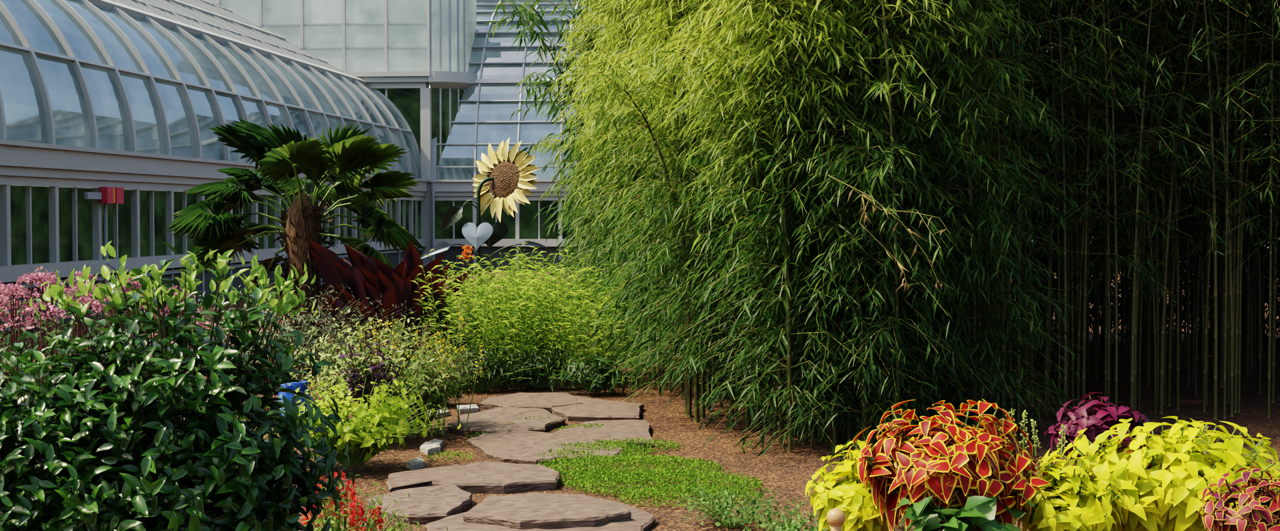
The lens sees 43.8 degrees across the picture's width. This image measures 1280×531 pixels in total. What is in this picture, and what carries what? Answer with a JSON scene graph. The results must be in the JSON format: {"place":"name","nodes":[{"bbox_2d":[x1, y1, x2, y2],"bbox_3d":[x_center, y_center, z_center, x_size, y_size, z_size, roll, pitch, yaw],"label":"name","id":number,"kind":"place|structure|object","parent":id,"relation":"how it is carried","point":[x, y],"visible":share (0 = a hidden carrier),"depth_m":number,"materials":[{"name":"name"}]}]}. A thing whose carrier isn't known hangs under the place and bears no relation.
{"place":"outdoors","nodes":[
{"label":"outdoors","id":0,"kind":"place"},
{"bbox_2d":[367,392,656,530],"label":"stone path","id":1,"kind":"structure","parent":0,"point":[440,499],"depth_m":8.85,"materials":[{"name":"beige stone"}]},
{"bbox_2d":[0,240,1279,530],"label":"ground","id":2,"kind":"structure","parent":0,"point":[781,472],"depth_m":10.97,"materials":[{"name":"brown soil"}]},
{"bbox_2d":[0,265,251,462],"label":"pink flowering shrub","id":3,"kind":"object","parent":2,"relation":"on","point":[10,320],"visible":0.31,"depth_m":8.68,"materials":[{"name":"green plant"}]},
{"bbox_2d":[0,240,355,530],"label":"evergreen shrub","id":4,"kind":"object","parent":2,"relation":"on","point":[114,468],"visible":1,"depth_m":4.84,"materials":[{"name":"green plant"}]},
{"bbox_2d":[125,279,438,395],"bbox_3d":[-2.882,0.555,12.525,2.646,0.926,1.470,0,2,0],"label":"grey leaved shrub","id":5,"kind":"object","parent":2,"relation":"on","point":[287,328],"visible":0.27,"depth_m":12.35,"materials":[{"name":"green plant"}]},
{"bbox_2d":[277,379,311,444],"bbox_3d":[-2.245,0.962,10.341,0.230,0.415,0.230,0,2,0],"label":"blue ceramic pot","id":6,"kind":"object","parent":2,"relation":"on","point":[301,385],"visible":0.29,"depth_m":10.26,"materials":[{"name":"blue ceramic"}]},
{"bbox_2d":[164,117,425,364],"bbox_3d":[-3.449,-0.249,16.052,2.466,2.472,2.082,0,2,0],"label":"fan palm tree","id":7,"kind":"object","parent":2,"relation":"on","point":[285,157],"visible":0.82,"depth_m":15.88,"materials":[{"name":"green plant"}]},
{"bbox_2d":[263,368,461,465],"bbox_3d":[-1.657,0.889,9.345,1.204,0.559,0.883,0,2,0],"label":"chartreuse plant","id":8,"kind":"object","parent":2,"relation":"on","point":[372,430],"visible":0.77,"depth_m":9.17,"materials":[{"name":"green plant"}]},
{"bbox_2d":[338,333,403,416],"bbox_3d":[-1.724,0.776,10.226,0.424,0.665,0.374,0,2,0],"label":"purple leaved plant","id":9,"kind":"object","parent":2,"relation":"on","point":[354,376],"visible":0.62,"depth_m":10.19,"materials":[{"name":"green plant"}]},
{"bbox_2d":[298,469,447,530],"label":"red flowering plant","id":10,"kind":"object","parent":2,"relation":"on","point":[352,513],"visible":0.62,"depth_m":6.20,"materials":[{"name":"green plant"}]},
{"bbox_2d":[267,307,489,423],"bbox_3d":[-1.750,0.690,10.636,1.504,0.822,1.164,0,2,0],"label":"variegated shrub","id":11,"kind":"object","parent":2,"relation":"on","point":[424,383],"visible":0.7,"depth_m":10.46,"materials":[{"name":"green plant"}]},
{"bbox_2d":[307,238,476,381],"bbox_3d":[-2.153,0.393,14.532,1.441,1.312,2.290,0,2,0],"label":"canna lily clump","id":12,"kind":"object","parent":2,"relation":"on","point":[361,276],"visible":0.54,"depth_m":13.80,"materials":[{"name":"red plant"}]},
{"bbox_2d":[356,312,484,438],"bbox_3d":[-1.490,0.747,10.919,0.870,0.810,0.771,0,2,0],"label":"yellow loosestrife","id":13,"kind":"object","parent":2,"relation":"on","point":[440,400],"visible":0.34,"depth_m":10.87,"materials":[{"name":"green plant"}]},
{"bbox_2d":[420,137,548,329],"bbox_3d":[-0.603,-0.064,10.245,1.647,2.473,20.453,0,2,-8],"label":"sunflower sculpture","id":14,"kind":"object","parent":2,"relation":"on","point":[506,181],"visible":0.93,"depth_m":19.95,"materials":[{"name":"yellow metal"}]},
{"bbox_2d":[398,336,645,405],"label":"low hedge plants","id":15,"kind":"object","parent":2,"relation":"on","point":[599,370],"visible":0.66,"depth_m":13.36,"materials":[{"name":"green plant"}]},
{"bbox_2d":[410,242,673,390],"bbox_3d":[-0.785,0.427,14.285,2.633,1.235,2.297,0,2,0],"label":"willow leaved perennial","id":16,"kind":"object","parent":2,"relation":"on","point":[525,320],"visible":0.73,"depth_m":13.86,"materials":[{"name":"green plant"}]},
{"bbox_2d":[423,414,764,508],"bbox_3d":[-0.316,1.152,9.812,2.006,0.072,3.442,0,2,0],"label":"ground cover","id":17,"kind":"object","parent":2,"relation":"on","point":[612,474],"visible":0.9,"depth_m":8.99,"materials":[{"name":"green plant"}]},
{"bbox_2d":[0,0,1279,331],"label":"glass conservatory","id":18,"kind":"object","parent":2,"relation":"on","point":[121,108],"visible":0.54,"depth_m":30.84,"materials":[{"name":"grey"}]},
{"bbox_2d":[676,476,905,530],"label":"ground cover plant","id":19,"kind":"object","parent":2,"relation":"on","point":[725,522],"visible":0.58,"depth_m":7.54,"materials":[{"name":"green plant"}]},
{"bbox_2d":[826,507,845,530],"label":"wooden post","id":20,"kind":"object","parent":2,"relation":"on","point":[835,517],"visible":1,"depth_m":4.38,"materials":[{"name":"beige wood"}]},
{"bbox_2d":[805,439,889,530],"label":"yellow coleus","id":21,"kind":"object","parent":2,"relation":"on","point":[852,500],"visible":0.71,"depth_m":5.05,"materials":[{"name":"yellow plant"}]},
{"bbox_2d":[483,0,1279,461],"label":"bamboo grove","id":22,"kind":"object","parent":2,"relation":"on","point":[831,213],"visible":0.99,"depth_m":11.04,"materials":[{"name":"green plant"}]},
{"bbox_2d":[846,398,1050,530],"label":"red coleus","id":23,"kind":"object","parent":2,"relation":"on","point":[923,463],"visible":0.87,"depth_m":4.74,"materials":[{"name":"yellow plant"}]},
{"bbox_2d":[891,408,1208,530],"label":"green leafy plant","id":24,"kind":"object","parent":2,"relation":"on","point":[924,515],"visible":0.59,"depth_m":4.64,"materials":[{"name":"green plant"}]},
{"bbox_2d":[1043,391,1154,465],"bbox_3d":[1.655,0.610,5.752,0.361,0.294,0.345,0,2,0],"label":"purple coleus","id":25,"kind":"object","parent":2,"relation":"on","point":[1102,420],"visible":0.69,"depth_m":5.68,"materials":[{"name":"purple plant"}]},
{"bbox_2d":[1013,416,1279,530],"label":"yellow coleus","id":26,"kind":"object","parent":2,"relation":"on","point":[1114,493],"visible":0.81,"depth_m":4.88,"materials":[{"name":"yellow plant"}]},
{"bbox_2d":[1116,441,1279,530],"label":"red coleus","id":27,"kind":"object","parent":2,"relation":"on","point":[1252,509],"visible":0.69,"depth_m":4.48,"materials":[{"name":"red plant"}]}
]}

